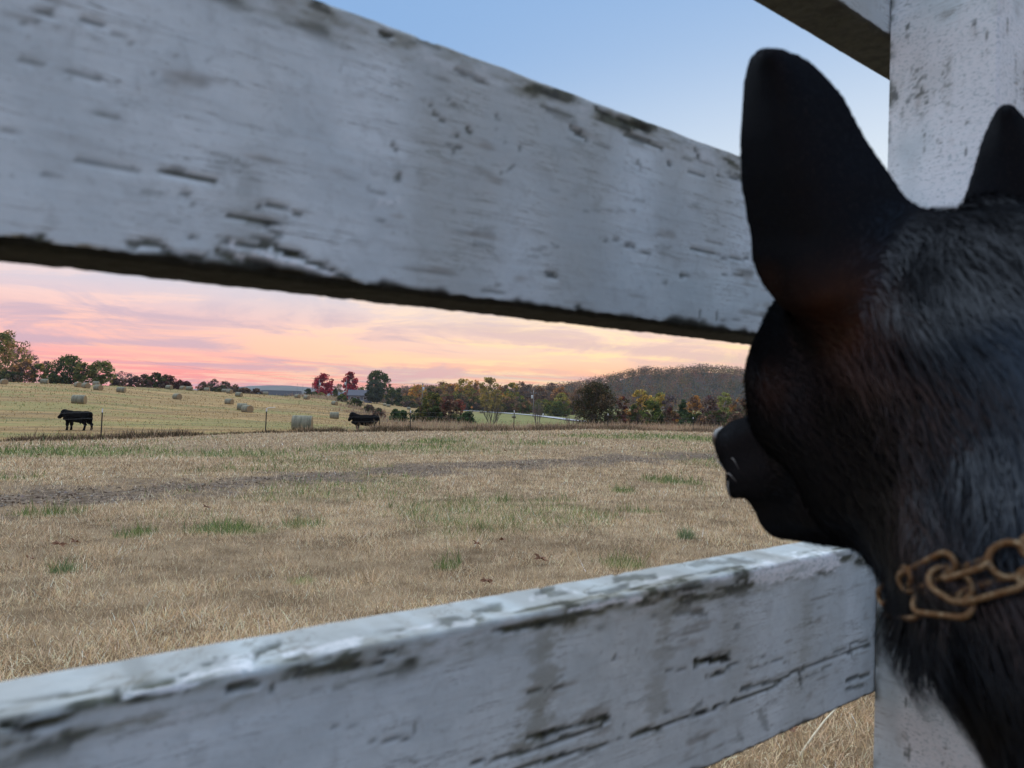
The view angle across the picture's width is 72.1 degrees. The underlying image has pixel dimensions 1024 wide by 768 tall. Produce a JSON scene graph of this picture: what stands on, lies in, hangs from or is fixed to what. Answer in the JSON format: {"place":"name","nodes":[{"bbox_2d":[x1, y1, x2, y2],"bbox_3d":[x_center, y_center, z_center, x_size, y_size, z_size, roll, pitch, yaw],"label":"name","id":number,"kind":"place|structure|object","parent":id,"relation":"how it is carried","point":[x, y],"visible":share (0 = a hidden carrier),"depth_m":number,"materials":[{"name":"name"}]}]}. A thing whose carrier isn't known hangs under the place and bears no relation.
{"place":"outdoors","nodes":[
{"label":"outdoors","id":0,"kind":"place"},
{"bbox_2d":[193,385,345,395],"bbox_3d":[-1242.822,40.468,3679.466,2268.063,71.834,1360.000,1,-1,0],"label":"ridge","id":1,"kind":"structure","parent":0,"point":[281,387],"depth_m":3572.08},
{"bbox_2d":[0,419,714,441],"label":"tall grass","id":2,"kind":"structure","parent":0,"point":[398,428],"depth_m":39.78,"materials":[{"name":"brown plant"}]},
{"bbox_2d":[0,427,715,459],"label":"grass","id":3,"kind":"structure","parent":0,"point":[119,441],"depth_m":22.74,"materials":[{"name":"beige plant"}]},
{"bbox_2d":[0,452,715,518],"bbox_3d":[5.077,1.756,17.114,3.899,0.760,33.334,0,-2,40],"label":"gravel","id":4,"kind":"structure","parent":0,"point":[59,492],"depth_m":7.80,"materials":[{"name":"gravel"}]},
{"bbox_2d":[0,451,754,513],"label":"grass","id":5,"kind":"structure","parent":0,"point":[262,460],"depth_m":9.30,"materials":[{"name":"beige plant"}]},
{"bbox_2d":[0,382,874,767],"bbox_3d":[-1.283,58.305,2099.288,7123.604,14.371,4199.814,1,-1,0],"label":"ground","id":6,"kind":"structure","parent":0,"point":[114,418],"depth_m":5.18,"materials":[{"name":"beige plant"}]},
{"bbox_2d":[0,370,24,381],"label":"evergreen shrub","id":7,"kind":"object","parent":6,"relation":"on","point":[8,374],"visible":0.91,"depth_m":194.69,"materials":[{"name":"green plant"}]},
{"bbox_2d":[0,330,34,377],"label":"oak tree","id":8,"kind":"object","parent":6,"relation":"on","point":[8,342],"visible":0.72,"depth_m":205.24,"materials":[{"name":"green plant"}]},
{"bbox_2d":[10,358,35,382],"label":"oak tree","id":9,"kind":"object","parent":6,"relation":"on","point":[28,377],"visible":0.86,"depth_m":199.26,"materials":[{"name":"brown plant"}]},
{"bbox_2d":[29,363,48,382],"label":"oak tree","id":10,"kind":"object","parent":6,"relation":"on","point":[40,367],"visible":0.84,"depth_m":204.57,"materials":[{"name":"green plant"}]},
{"bbox_2d":[45,373,63,383],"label":"evergreen shrub","id":11,"kind":"object","parent":6,"relation":"on","point":[53,378],"visible":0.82,"depth_m":193.28,"materials":[{"name":"green plant"}]},
{"bbox_2d":[43,553,85,573],"bbox_3d":[-1.990,0.791,3.113,0.154,0.099,0.155,1,-1,0],"label":"weed tuft","id":12,"kind":"object","parent":6,"relation":"on","point":[69,568],"visible":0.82,"depth_m":3.11,"materials":[{"name":"green plant"}]},
{"bbox_2d":[45,354,88,383],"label":"oak tree","id":13,"kind":"object","parent":6,"relation":"on","point":[71,363],"visible":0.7,"depth_m":198.20,"materials":[{"name":"green plant"}]},
{"bbox_2d":[57,409,92,430],"bbox_3d":[-29.406,2.436,47.452,2.451,1.446,0.847,1,-1,6],"label":"bull","id":14,"kind":"object","parent":6,"relation":"on","point":[71,417],"visible":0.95,"depth_m":47.19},
{"bbox_2d":[71,395,86,403],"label":"hay bale","id":15,"kind":"object","parent":6,"relation":"on","point":[79,399],"visible":0.9,"depth_m":89.46},
{"bbox_2d":[72,362,94,382],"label":"oak tree","id":16,"kind":"object","parent":6,"relation":"on","point":[79,368],"visible":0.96,"depth_m":196.44,"materials":[{"name":"green plant"}]},
{"bbox_2d":[100,409,102,436],"bbox_3d":[-18.666,1.982,32.019,0.056,1.720,0.060,2,-1,0],"label":"steel post","id":17,"kind":"object","parent":6,"relation":"on","point":[101,422],"visible":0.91,"depth_m":32.01,"materials":[{"name":"grey metal"}]},
{"bbox_2d":[13,421,701,427],"bbox_3d":[0.562,2.822,47.811,61.611,0.629,0.007,2,-2,-39],"label":"barbed wire","id":18,"kind":"object","parent":17,"relation":"attached to","point":[282,421],"visible":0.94,"depth_m":35.80,"materials":[{"name":"grey metal"}]},
{"bbox_2d":[13,416,708,422],"bbox_3d":[0.568,2.527,47.818,61.611,0.646,0.007,2,-2,-39],"label":"barbed wire","id":19,"kind":"object","parent":17,"relation":"attached to","point":[303,416],"visible":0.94,"depth_m":37.98,"materials":[{"name":"grey metal"}]},
{"bbox_2d":[48,411,727,420],"bbox_3d":[0.574,2.255,47.825,61.611,0.670,0.007,2,-2,-39],"label":"barbed wire","id":20,"kind":"object","parent":17,"relation":"attached to","point":[392,412],"visible":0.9,"depth_m":41.05,"materials":[{"name":"grey metal"}]},
{"bbox_2d":[87,360,117,384],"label":"elm tree","id":21,"kind":"object","parent":6,"relation":"on","point":[107,376],"visible":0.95,"depth_m":198.94,"materials":[{"name":"green plant"}]},
{"bbox_2d":[109,378,125,386],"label":"shrub","id":22,"kind":"object","parent":6,"relation":"on","point":[117,382],"visible":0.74,"depth_m":204.28,"materials":[{"name":"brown plant"}]},
{"bbox_2d":[123,375,144,386],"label":"shrub","id":23,"kind":"object","parent":6,"relation":"on","point":[132,380],"visible":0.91,"depth_m":209.32,"materials":[{"name":"brown plant"}]},
{"bbox_2d":[138,374,150,386],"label":"shrub","id":24,"kind":"object","parent":6,"relation":"on","point":[143,376],"visible":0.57,"depth_m":214.25,"materials":[{"name":"green plant"}]},
{"bbox_2d":[146,372,166,387],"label":"shrub","id":25,"kind":"object","parent":6,"relation":"on","point":[157,376],"visible":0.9,"depth_m":204.00,"materials":[{"name":"green plant"}]},
{"bbox_2d":[156,379,174,388],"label":"shrub","id":26,"kind":"object","parent":6,"relation":"on","point":[163,384],"visible":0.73,"depth_m":204.00,"materials":[{"name":"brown plant"}]},
{"bbox_2d":[174,379,192,388],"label":"shrub","id":27,"kind":"object","parent":6,"relation":"on","point":[183,383],"visible":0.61,"depth_m":209.27,"materials":[{"name":"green plant"}]},
{"bbox_2d":[241,405,253,412],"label":"hay bale","id":28,"kind":"object","parent":6,"relation":"on","point":[248,408],"visible":0.91,"depth_m":105.43},
{"bbox_2d":[261,390,301,395],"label":"house","id":29,"kind":"structure","parent":6,"relation":"on","point":[278,392],"depth_m":319.70,"materials":[{"name":"white"}]},
{"bbox_2d":[291,415,312,429],"bbox_3d":[-16.059,3.003,53.932,1.524,1.206,1.264,1,-1,-8],"label":"hay bale","id":30,"kind":"object","parent":6,"relation":"on","point":[305,421],"visible":0.7,"depth_m":53.39},
{"bbox_2d":[312,373,333,395],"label":"maple tree","id":31,"kind":"object","parent":6,"relation":"on","point":[328,388],"visible":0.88,"depth_m":343.79,"materials":[{"name":"red plant"}]},
{"bbox_2d":[0,381,684,438],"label":"stubble","id":32,"kind":"object","parent":6,"relation":"on","point":[172,408],"visible":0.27,"depth_m":102.88,"materials":[{"name":"plant"}]},
{"bbox_2d":[341,371,357,397],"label":"maple tree","id":33,"kind":"object","parent":6,"relation":"on","point":[349,376],"visible":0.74,"depth_m":344.39,"materials":[{"name":"red plant"}]},
{"bbox_2d":[0,432,709,573],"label":"grass","id":34,"kind":"structure","parent":6,"relation":"on","point":[429,439],"depth_m":8.02,"materials":[{"name":"green plant"}]},
{"bbox_2d":[347,398,362,406],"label":"shrub","id":35,"kind":"object","parent":6,"relation":"on","point":[358,402],"visible":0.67,"depth_m":191.28,"materials":[{"name":"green plant"}]},
{"bbox_2d":[347,390,371,402],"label":"house","id":36,"kind":"structure","parent":6,"relation":"on","point":[358,394],"depth_m":334.24,"materials":[{"name":"grey"}]},
{"bbox_2d":[348,413,379,428],"bbox_3d":[-10.909,2.886,51.924,2.332,1.618,0.810,1,-1,-7],"label":"cow","id":37,"kind":"object","parent":6,"relation":"on","point":[359,419],"visible":0.77,"depth_m":51.65},
{"bbox_2d":[362,404,374,413],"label":"shrub","id":38,"kind":"object","parent":6,"relation":"on","point":[369,408],"visible":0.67,"depth_m":151.27,"materials":[{"name":"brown plant"}]},
{"bbox_2d":[11,392,728,437],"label":"tall grass","id":39,"kind":"structure","parent":6,"relation":"on","point":[430,424],"depth_m":67.66,"materials":[{"name":"brown plant"}]},
{"bbox_2d":[364,380,384,403],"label":"oak tree","id":40,"kind":"object","parent":6,"relation":"on","point":[376,395],"visible":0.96,"depth_m":330.72,"materials":[{"name":"green plant"}]},
{"bbox_2d":[365,370,391,402],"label":"oak tree","id":41,"kind":"object","parent":6,"relation":"on","point":[384,377],"visible":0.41,"depth_m":348.72,"materials":[{"name":"green plant"}]},
{"bbox_2d":[372,408,386,418],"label":"shrub","id":42,"kind":"object","parent":6,"relation":"on","point":[377,410],"visible":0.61,"depth_m":137.30,"materials":[{"name":"brown plant"}]},
{"bbox_2d":[384,386,400,405],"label":"oak tree","id":43,"kind":"object","parent":6,"relation":"on","point":[392,391],"visible":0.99,"depth_m":344.11,"materials":[{"name":"green plant"}]},
{"bbox_2d":[389,409,399,423],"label":"shrub","id":44,"kind":"object","parent":6,"relation":"on","point":[395,414],"visible":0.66,"depth_m":95.59,"materials":[{"name":"green plant"}]},
{"bbox_2d":[394,388,402,405],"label":"oak tree","id":45,"kind":"object","parent":6,"relation":"on","point":[399,390],"visible":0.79,"depth_m":349.04,"materials":[{"name":"green plant"}]},
{"bbox_2d":[397,410,408,424],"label":"shrub","id":46,"kind":"object","parent":6,"relation":"on","point":[403,413],"visible":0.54,"depth_m":93.60,"materials":[{"name":"green plant"}]},
{"bbox_2d":[400,400,417,407],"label":"wood edge brush","id":47,"kind":"object","parent":6,"relation":"on","point":[410,403],"visible":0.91,"depth_m":335.96,"materials":[{"name":"green plant"}]},
{"bbox_2d":[408,384,426,397],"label":"tree","id":48,"kind":"object","parent":6,"relation":"on","point":[416,389],"visible":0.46,"depth_m":370.76,"materials":[{"name":"orange plant"}]},
{"bbox_2d":[408,409,427,421],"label":"shrub","id":49,"kind":"object","parent":6,"relation":"on","point":[417,413],"visible":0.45,"depth_m":99.32,"materials":[{"name":"green plant"}]},
{"bbox_2d":[417,391,443,422],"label":"tree","id":50,"kind":"object","parent":6,"relation":"on","point":[435,397],"visible":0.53,"depth_m":99.16,"materials":[{"name":"green plant"}]},
{"bbox_2d":[426,406,445,422],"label":"shrub","id":51,"kind":"object","parent":6,"relation":"on","point":[432,410],"visible":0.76,"depth_m":97.35,"materials":[{"name":"green plant"}]},
{"bbox_2d":[431,380,448,394],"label":"tree","id":52,"kind":"object","parent":6,"relation":"on","point":[439,388],"visible":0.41,"depth_m":370.74,"materials":[{"name":"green plant"}]},
{"bbox_2d":[442,413,459,424],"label":"shrub","id":53,"kind":"object","parent":6,"relation":"on","point":[450,417],"visible":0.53,"depth_m":93.42,"materials":[{"name":"green plant"}]},
{"bbox_2d":[439,395,465,418],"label":"tree","id":54,"kind":"object","parent":6,"relation":"on","point":[447,403],"visible":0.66,"depth_m":97.43,"materials":[{"name":"red plant"}]},
{"bbox_2d":[443,383,463,399],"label":"tree","id":55,"kind":"object","parent":6,"relation":"on","point":[451,389],"visible":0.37,"depth_m":364.72,"materials":[{"name":"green plant"}]},
{"bbox_2d":[453,393,468,401],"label":"tree","id":56,"kind":"object","parent":6,"relation":"on","point":[461,396],"visible":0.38,"depth_m":348.13,"materials":[{"name":"green plant"}]},
{"bbox_2d":[453,378,477,397],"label":"tree","id":57,"kind":"object","parent":6,"relation":"on","point":[467,385],"visible":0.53,"depth_m":360.38,"materials":[{"name":"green plant"}]},
{"bbox_2d":[457,411,476,424],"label":"shrub","id":58,"kind":"object","parent":6,"relation":"on","point":[466,416],"visible":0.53,"depth_m":91.55,"materials":[{"name":"green plant"}]},
{"bbox_2d":[466,380,480,396],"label":"tree","id":59,"kind":"object","parent":6,"relation":"on","point":[475,386],"visible":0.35,"depth_m":364.60,"materials":[{"name":"green plant"}]},
{"bbox_2d":[468,394,487,410],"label":"tree","id":60,"kind":"object","parent":6,"relation":"on","point":[475,398],"visible":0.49,"depth_m":345.15,"materials":[{"name":"green plant"}]},
{"bbox_2d":[472,400,487,410],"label":"wood edge brush","id":61,"kind":"object","parent":6,"relation":"on","point":[478,406],"visible":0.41,"depth_m":341.66,"materials":[{"name":"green plant"}]},
{"bbox_2d":[479,377,498,410],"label":"tree","id":62,"kind":"object","parent":6,"relation":"on","point":[485,389],"visible":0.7,"depth_m":333.60,"materials":[{"name":"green plant"}]},
{"bbox_2d":[481,401,502,424],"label":"bare shrub","id":63,"kind":"object","parent":6,"relation":"on","point":[495,415],"visible":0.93,"depth_m":71.98,"materials":[{"name":"brown plant"}]},
{"bbox_2d":[487,389,503,412],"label":"tree","id":64,"kind":"object","parent":6,"relation":"on","point":[499,397],"visible":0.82,"depth_m":317.43,"materials":[{"name":"green plant"}]},
{"bbox_2d":[499,397,517,412],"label":"tree","id":65,"kind":"object","parent":6,"relation":"on","point":[507,401],"visible":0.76,"depth_m":328.48,"materials":[{"name":"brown plant"}]},
{"bbox_2d":[0,0,1023,767],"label":"board fence","id":66,"kind":"object","parent":6,"relation":"on","point":[306,146],"visible":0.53,"depth_m":0.41,"materials":[{"name":"white paint"}]},
{"bbox_2d":[502,382,524,400],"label":"tree","id":67,"kind":"object","parent":6,"relation":"on","point":[512,385],"visible":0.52,"depth_m":350.86,"materials":[{"name":"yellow plant"}]},
{"bbox_2d":[513,381,529,400],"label":"tree","id":68,"kind":"object","parent":6,"relation":"on","point":[522,383],"visible":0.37,"depth_m":365.49,"materials":[{"name":"brown plant"}]},
{"bbox_2d":[513,401,531,413],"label":"tree","id":69,"kind":"object","parent":6,"relation":"on","point":[525,405],"visible":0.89,"depth_m":313.88,"materials":[{"name":"brown plant"}]},
{"bbox_2d":[519,384,536,400],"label":"tree","id":70,"kind":"object","parent":6,"relation":"on","point":[530,386],"visible":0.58,"depth_m":361.50,"materials":[{"name":"brown plant"}]},
{"bbox_2d":[530,400,545,424],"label":"bare shrub","id":71,"kind":"object","parent":6,"relation":"on","point":[538,409],"visible":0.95,"depth_m":87.83,"materials":[{"name":"brown plant"}]},
{"bbox_2d":[531,386,548,406],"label":"tree","id":72,"kind":"object","parent":6,"relation":"on","point":[539,389],"visible":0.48,"depth_m":357.45,"materials":[{"name":"brown plant"}]},
{"bbox_2d":[529,399,552,414],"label":"tree","id":73,"kind":"object","parent":6,"relation":"on","point":[546,402],"visible":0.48,"depth_m":302.59,"materials":[{"name":"green plant"}]},
{"bbox_2d":[545,382,558,398],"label":"tree","id":74,"kind":"object","parent":6,"relation":"on","point":[551,386],"visible":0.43,"depth_m":365.02,"materials":[{"name":"brown plant"}]},
{"bbox_2d":[548,386,569,403],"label":"tree","id":75,"kind":"object","parent":6,"relation":"on","point":[555,392],"visible":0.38,"depth_m":351.07,"materials":[{"name":"brown plant"}]},
{"bbox_2d":[546,401,572,416],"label":"tree","id":76,"kind":"object","parent":6,"relation":"on","point":[554,409],"visible":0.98,"depth_m":289.97,"materials":[{"name":"green plant"}]},
{"bbox_2d":[554,392,570,415],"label":"tree","id":77,"kind":"object","parent":6,"relation":"on","point":[563,398],"visible":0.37,"depth_m":298.86,"materials":[{"name":"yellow plant"}]},
{"bbox_2d":[569,387,586,414],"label":"tree","id":78,"kind":"object","parent":6,"relation":"on","point":[573,393],"visible":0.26,"depth_m":343.59,"materials":[{"name":"brown plant"}]},
{"bbox_2d":[570,381,621,425],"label":"oak tree","id":79,"kind":"object","parent":6,"relation":"on","point":[595,411],"visible":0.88,"depth_m":91.04,"materials":[{"name":"green plant"}]},
{"bbox_2d":[614,396,630,424],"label":"fence row tree","id":80,"kind":"object","parent":6,"relation":"on","point":[620,415],"visible":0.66,"depth_m":95.94,"materials":[{"name":"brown plant"}]},
{"bbox_2d":[627,404,644,425],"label":"fence row shrub","id":81,"kind":"object","parent":6,"relation":"on","point":[634,408],"visible":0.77,"depth_m":97.58,"materials":[{"name":"green plant"}]},
{"bbox_2d":[631,389,653,411],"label":"fence row tree","id":82,"kind":"object","parent":6,"relation":"on","point":[643,398],"visible":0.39,"depth_m":149.25,"materials":[{"name":"yellow plant"}]},
{"bbox_2d":[641,398,662,425],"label":"fence row tree","id":83,"kind":"object","parent":6,"relation":"on","point":[651,404],"visible":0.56,"depth_m":104.65,"materials":[{"name":"green plant"}]},
{"bbox_2d":[649,412,665,426],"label":"fence row shrub","id":84,"kind":"object","parent":6,"relation":"on","point":[657,415],"visible":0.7,"depth_m":101.55,"materials":[{"name":"green plant"}]},
{"bbox_2d":[652,392,665,415],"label":"fence row tree","id":85,"kind":"object","parent":6,"relation":"on","point":[658,399],"visible":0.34,"depth_m":139.31,"materials":[{"name":"yellow plant"}]},
{"bbox_2d":[661,394,677,411],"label":"fence row tree","id":86,"kind":"object","parent":6,"relation":"on","point":[666,401],"visible":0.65,"depth_m":127.62,"materials":[{"name":"brown plant"}]},
{"bbox_2d":[663,407,680,426],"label":"fence row shrub","id":87,"kind":"object","parent":6,"relation":"on","point":[675,416],"visible":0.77,"depth_m":99.50,"materials":[{"name":"brown plant"}]},
{"bbox_2d":[677,399,690,427],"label":"fence row tree","id":88,"kind":"object","parent":6,"relation":"on","point":[682,412],"visible":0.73,"depth_m":103.68,"materials":[{"name":"green plant"}]},
{"bbox_2d":[676,523,698,539],"bbox_3d":[1.121,0.937,4.519,0.198,0.131,0.192,1,-1,0],"label":"weed tuft","id":89,"kind":"object","parent":6,"relation":"on","point":[685,533],"visible":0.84,"depth_m":4.51,"materials":[{"name":"green plant"}]},
{"bbox_2d":[684,395,703,414],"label":"fence row tree","id":90,"kind":"object","parent":6,"relation":"on","point":[694,399],"visible":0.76,"depth_m":134.97,"materials":[{"name":"orange plant"}]},
{"bbox_2d":[693,415,709,426],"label":"fence row shrub","id":91,"kind":"object","parent":6,"relation":"on","point":[700,419],"visible":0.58,"depth_m":103.54,"materials":[{"name":"brown plant"}]},
{"bbox_2d":[698,395,718,424],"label":"fence row tree","id":92,"kind":"object","parent":6,"relation":"on","point":[713,407],"visible":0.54,"depth_m":119.66,"materials":[{"name":"brown plant"}]},
{"bbox_2d":[708,409,725,426],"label":"fence row shrub","id":93,"kind":"object","parent":6,"relation":"on","point":[713,418],"visible":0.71,"depth_m":105.64,"materials":[{"name":"green plant"}]},
{"bbox_2d":[716,392,736,415],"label":"fence row tree","id":94,"kind":"object","parent":6,"relation":"on","point":[728,399],"visible":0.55,"depth_m":149.55,"materials":[{"name":"green plant"}]},
{"bbox_2d":[727,412,743,421],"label":"fence row shrub","id":95,"kind":"object","parent":6,"relation":"on","point":[738,415],"visible":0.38,"depth_m":103.39,"materials":[{"name":"brown plant"}]},
{"bbox_2d":[729,398,745,413],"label":"fence row tree","id":96,"kind":"object","parent":6,"relation":"on","point":[740,401],"visible":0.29,"depth_m":139.66,"materials":[{"name":"brown plant"}]},
{"bbox_2d":[799,708,836,755],"bbox_3d":[0.708,0.731,1.537,0.362,0.051,0.004,3,-2,-43],"label":"grass stalk","id":97,"kind":"object","parent":6,"relation":"on","point":[822,723],"depth_m":1.47,"materials":[{"name":"beige plant"}]},
{"bbox_2d":[0,564,874,767],"bbox_3d":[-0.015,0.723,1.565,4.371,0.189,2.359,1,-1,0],"label":"grass","id":98,"kind":"structure","parent":0,"point":[259,629],"depth_m":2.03,"materials":[{"name":"beige plant"}]},
{"bbox_2d":[0,0,889,393],"label":"sky","id":99,"kind":"structure","parent":0,"point":[678,66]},
{"bbox_2d":[464,410,586,421],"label":"road","id":100,"kind":"structure","parent":0,"point":[537,415],"depth_m":271.04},
{"bbox_2d":[463,372,744,409],"bbox_3d":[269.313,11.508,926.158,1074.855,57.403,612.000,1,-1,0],"label":"hill","id":101,"kind":"structure","parent":0,"point":[680,389],"depth_m":820.78,"materials":[{"name":"green plant"}]},
{"bbox_2d":[372,363,745,411],"bbox_3d":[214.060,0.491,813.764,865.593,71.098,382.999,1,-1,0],"label":"forest","id":102,"kind":"object","parent":101,"relation":"on","point":[661,375],"visible":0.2,"depth_m":830.86,"materials":[{"name":"green plant"}]},
{"bbox_3d":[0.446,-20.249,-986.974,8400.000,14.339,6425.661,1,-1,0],"label":"ground","id":103,"kind":"structure","parent":0,"visible":0},
{"bbox_2d":[712,46,1023,767],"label":"dog","id":104,"kind":"object","parent":103,"relation":"on","point":[878,428],"visible":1,"depth_m":0.35},
{"bbox_2d":[875,534,1023,621],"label":"chain collar","id":105,"kind":"object","parent":104,"relation":"attached to","point":[964,598],"visible":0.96,"depth_m":0.29,"materials":[{"name":"brown metal"}]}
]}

